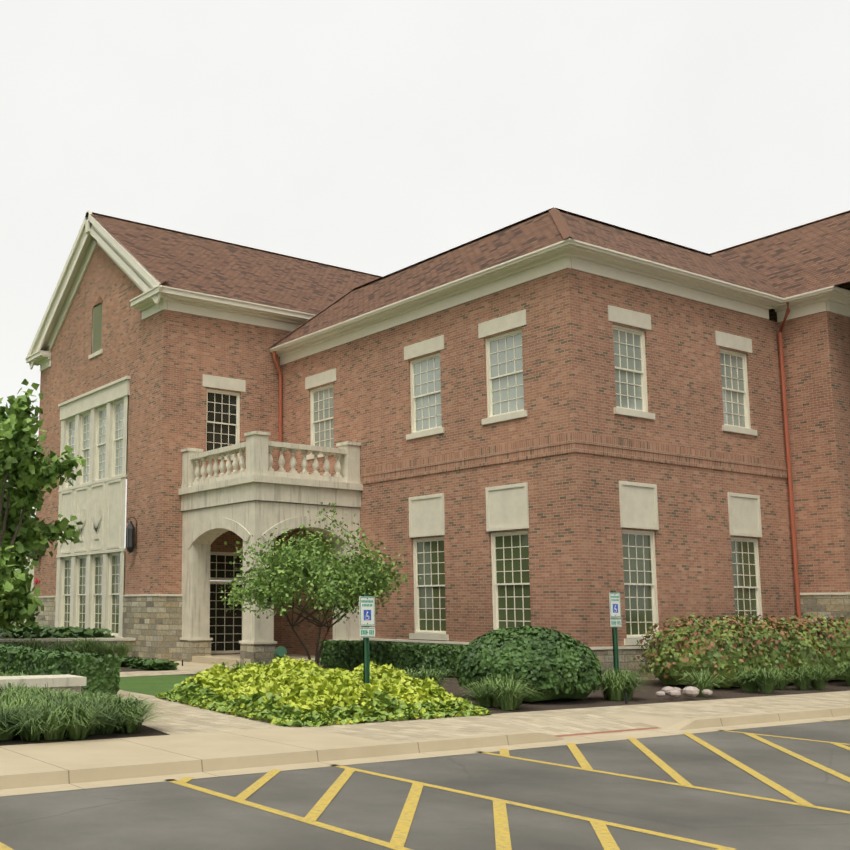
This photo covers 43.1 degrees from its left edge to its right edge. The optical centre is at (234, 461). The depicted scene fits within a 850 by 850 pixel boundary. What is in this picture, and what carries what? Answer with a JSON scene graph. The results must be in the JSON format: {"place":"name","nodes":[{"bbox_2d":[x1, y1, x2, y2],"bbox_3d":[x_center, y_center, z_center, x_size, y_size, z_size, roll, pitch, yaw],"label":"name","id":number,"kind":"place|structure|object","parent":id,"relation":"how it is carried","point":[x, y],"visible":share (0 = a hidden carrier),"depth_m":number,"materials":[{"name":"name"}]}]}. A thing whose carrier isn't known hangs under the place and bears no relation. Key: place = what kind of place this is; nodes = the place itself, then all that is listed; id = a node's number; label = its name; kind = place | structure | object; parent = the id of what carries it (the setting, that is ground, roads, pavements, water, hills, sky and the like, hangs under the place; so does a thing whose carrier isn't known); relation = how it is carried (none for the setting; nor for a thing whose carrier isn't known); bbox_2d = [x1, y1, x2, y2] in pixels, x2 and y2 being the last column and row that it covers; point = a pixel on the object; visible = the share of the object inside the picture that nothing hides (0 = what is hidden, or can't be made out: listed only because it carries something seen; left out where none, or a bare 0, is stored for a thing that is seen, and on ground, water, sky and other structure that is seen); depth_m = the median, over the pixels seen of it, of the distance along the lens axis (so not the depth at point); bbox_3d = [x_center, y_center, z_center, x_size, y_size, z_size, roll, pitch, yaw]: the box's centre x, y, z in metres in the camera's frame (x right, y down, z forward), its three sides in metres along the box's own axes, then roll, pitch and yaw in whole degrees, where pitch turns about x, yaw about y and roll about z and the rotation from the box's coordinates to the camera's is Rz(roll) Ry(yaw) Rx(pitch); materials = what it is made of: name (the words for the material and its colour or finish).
{"place":"outdoors","nodes":[
{"label":"outdoors","id":0,"kind":"place"},
{"bbox_2d":[0,719,849,849],"bbox_3d":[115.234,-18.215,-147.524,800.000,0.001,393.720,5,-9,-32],"label":"parking lot","id":1,"kind":"structure","parent":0,"point":[166,815],"depth_m":9.21,"materials":[{"name":"grey asphalt"}]},
{"bbox_2d":[0,706,849,796],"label":"kerb","id":2,"kind":"structure","parent":1,"relation":"on","point":[47,780],"depth_m":11.85,"materials":[{"name":"concrete"}]},
{"bbox_2d":[0,720,849,849],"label":"parking markings","id":3,"kind":"object","parent":1,"relation":"on","point":[502,835],"visible":0.96,"depth_m":9.55,"materials":[{"name":"paint"}]},
{"bbox_2d":[0,661,849,772],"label":"sidewalk","id":4,"kind":"structure","parent":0,"point":[195,732],"depth_m":14.15,"materials":[{"name":"concrete"}]},
{"bbox_2d":[0,666,849,745],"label":"planting beds","id":5,"kind":"object","parent":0,"point":[153,685],"depth_m":20.05,"materials":[{"name":"brown soil"}]},
{"bbox_2d":[0,379,85,635],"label":"tree","id":6,"kind":"object","parent":5,"relation":"on","point":[27,471],"visible":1,"depth_m":28.42,"materials":[{"name":"green plant"}]},
{"bbox_2d":[0,674,86,694],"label":"stone bench","id":7,"kind":"object","parent":5,"relation":"on","point":[75,683],"visible":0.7,"depth_m":16.48,"materials":[{"name":"stone"}]},
{"bbox_2d":[0,644,120,696],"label":"boxwood hedge","id":8,"kind":"object","parent":5,"relation":"on","point":[100,672],"visible":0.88,"depth_m":18.49,"materials":[{"name":"green plant"}]},
{"bbox_2d":[0,638,135,657],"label":"stone wall","id":9,"kind":"structure","parent":5,"relation":"on","point":[118,641],"depth_m":31.57,"materials":[{"name":"stone"}]},
{"bbox_2d":[0,625,178,670],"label":"shrubs","id":10,"kind":"object","parent":5,"relation":"on","point":[24,632],"visible":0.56,"depth_m":31.61,"materials":[{"name":"green plant"}]},
{"bbox_2d":[178,431,362,666],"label":"portico","id":11,"kind":"structure","parent":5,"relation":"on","point":[258,497],"depth_m":29.98,"materials":[{"name":"stone"}]},
{"bbox_2d":[209,660,332,671],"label":"perennial tufts","id":12,"kind":"object","parent":5,"relation":"on","point":[237,667],"visible":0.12,"depth_m":25.37,"materials":[{"name":"green plant"}]},
{"bbox_2d":[273,646,286,659],"bbox_3d":[1.066,4.679,24.590,0.260,0.688,0.396,2,-8,-10],"label":"landscape floodlight","id":13,"kind":"object","parent":5,"relation":"on","point":[280,651],"visible":0.62,"depth_m":24.48,"materials":[{"name":"green"}]},
{"bbox_2d":[215,502,420,665],"bbox_3d":[1.981,3.162,25.906,4.830,4.296,4.997,5,-9,-32],"label":"multistem tree","id":14,"kind":"object","parent":5,"relation":"on","point":[351,582],"visible":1,"depth_m":25.10,"materials":[{"name":"green plant"}]},
{"bbox_2d":[155,654,491,726],"bbox_3d":[0.881,3.883,18.611,5.183,0.713,7.916,5,-9,-32],"label":"lady's mantle bed","id":15,"kind":"object","parent":5,"relation":"on","point":[287,691],"visible":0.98,"depth_m":15.86,"materials":[{"name":"green plant"}]},
{"bbox_2d":[359,594,374,683],"bbox_3d":[2.052,2.988,16.287,0.305,1.840,0.066,5,-9,-32],"label":"accessible parking sign","id":16,"kind":"object","parent":5,"relation":"on","point":[367,610],"visible":0.94,"depth_m":16.31,"materials":[{"name":"white metal"}]},
{"bbox_2d":[155,658,627,707],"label":"sprinkler heads","id":17,"kind":"object","parent":5,"relation":"on","point":[626,700],"visible":0.31,"depth_m":18.15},
{"bbox_2d":[319,640,467,677],"bbox_3d":[4.154,5.053,27.058,1.235,0.777,5.141,5,-9,-32],"label":"boxwood hedge","id":18,"kind":"object","parent":5,"relation":"on","point":[345,654],"visible":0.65,"depth_m":26.32,"materials":[{"name":"green plant"}]},
{"bbox_2d":[0,635,849,740],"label":"ornamental grasses","id":19,"kind":"object","parent":5,"relation":"on","point":[32,714],"visible":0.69,"depth_m":15.71,"materials":[{"name":"green plant"}]},
{"bbox_2d":[455,625,601,701],"bbox_3d":[5.298,3.619,18.959,2.571,1.278,2.568,5,-9,-32],"label":"boxwood ball","id":20,"kind":"object","parent":5,"relation":"on","point":[556,665],"visible":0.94,"depth_m":18.07,"materials":[{"name":"green plant"}]},
{"bbox_2d":[609,591,621,673],"bbox_3d":[7.060,3.387,19.382,0.305,1.980,0.066,5,-9,-32],"label":"accessible parking sign","id":21,"kind":"object","parent":5,"relation":"on","point":[615,607],"visible":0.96,"depth_m":19.41,"materials":[{"name":"white metal"}]},
{"bbox_2d":[656,686,711,697],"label":"rocks","id":22,"kind":"object","parent":5,"relation":"on","point":[688,691],"visible":1,"depth_m":18.80,"materials":[{"name":"white stone"}]},
{"bbox_2d":[633,613,777,687],"bbox_3d":[10.053,4.040,22.644,3.014,1.538,2.872,5,-9,-32],"label":"spirea","id":23,"kind":"object","parent":5,"relation":"on","point":[724,647],"visible":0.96,"depth_m":21.86,"materials":[{"name":"green plant"}]},
{"bbox_2d":[703,614,827,682],"bbox_3d":[12.044,4.236,23.880,3.093,1.520,2.908,3,-8,-16],"label":"spirea","id":24,"kind":"object","parent":5,"relation":"on","point":[793,648],"visible":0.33,"depth_m":22.78,"materials":[{"name":"green plant"}]},
{"bbox_2d":[772,613,849,680],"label":"spirea","id":25,"kind":"object","parent":5,"relation":"on","point":[836,646],"visible":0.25,"depth_m":24.09,"materials":[{"name":"green plant"}]},
{"bbox_2d":[821,615,849,631],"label":"spirea","id":26,"kind":"object","parent":5,"relation":"on","point":[847,620],"depth_m":25.99,"materials":[{"name":"green plant"}]},
{"bbox_2d":[0,0,849,580],"label":"sky","id":27,"kind":"structure","parent":0,"point":[382,138],"materials":[{"name":"white"}]},
{"bbox_2d":[34,592,849,681],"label":"stone base","id":28,"kind":"object","parent":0,"point":[152,624],"visible":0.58,"depth_m":31.29,"materials":[{"name":"grey stone"}]},
{"label":"ground","id":29,"kind":"structure","parent":0,"visible":0},
{"bbox_2d":[0,484,33,526],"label":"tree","id":30,"kind":"object","parent":29,"relation":"on","point":[25,517],"depth_m":81.14,"materials":[{"name":"green plant"}]},
{"bbox_2d":[19,552,33,625],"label":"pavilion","id":31,"kind":"structure","parent":29,"relation":"on","point":[32,573],"depth_m":41.20,"materials":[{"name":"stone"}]},
{"bbox_2d":[33,244,849,655],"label":"brick walls","id":32,"kind":"structure","parent":29,"relation":"on","point":[573,448],"depth_m":27.66,"materials":[{"name":"red brick"}]},
{"bbox_2d":[55,376,130,637],"bbox_3d":[-4.958,2.194,36.063,0.340,9.420,5.800,5,-9,-32],"label":"window surround","id":33,"kind":"object","parent":32,"relation":"attached to","point":[96,508],"visible":0.83,"depth_m":35.74,"materials":[{"name":"stone"}]},
{"bbox_2d":[91,296,102,353],"bbox_3d":[-4.832,-4.845,36.953,0.134,2.030,0.978,5,-9,-32],"label":"attic vent","id":34,"kind":"object","parent":32,"relation":"attached to","point":[97,331],"visible":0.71,"depth_m":36.98,"materials":[{"name":"green paint"}]},
{"bbox_2d":[126,517,136,552],"bbox_3d":[-3.242,2.305,32.887,0.374,1.140,0.271,1,-8,-6],"label":"wall lantern","id":35,"kind":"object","parent":32,"relation":"attached to","point":[130,537],"depth_m":32.80,"materials":[{"name":"grey metal"}]},
{"bbox_2d":[61,325,762,653],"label":"windows","id":36,"kind":"structure","parent":32,"relation":"attached to","point":[509,549],"depth_m":27.87,"materials":[{"name":"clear glass"}]},
{"bbox_2d":[88,305,761,644],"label":"stone trim","id":37,"kind":"structure","parent":32,"relation":"attached to","point":[507,507],"depth_m":26.83,"materials":[{"name":"beige stone"}]},
{"bbox_2d":[25,210,849,370],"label":"cornice gutters","id":38,"kind":"object","parent":32,"relation":"on","point":[154,297],"visible":0.88,"depth_m":29.05,"materials":[{"name":"beige paint"}]},
{"bbox_2d":[90,207,849,347],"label":"roofs","id":39,"kind":"structure","parent":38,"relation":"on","point":[808,257],"depth_m":32.32,"materials":[{"name":"brown"}]},
{"bbox_2d":[273,302,800,619],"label":"downspouts","id":40,"kind":"object","parent":32,"relation":"attached to","point":[790,486],"visible":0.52,"depth_m":28.52,"materials":[{"name":"brown paint"}]}
]}

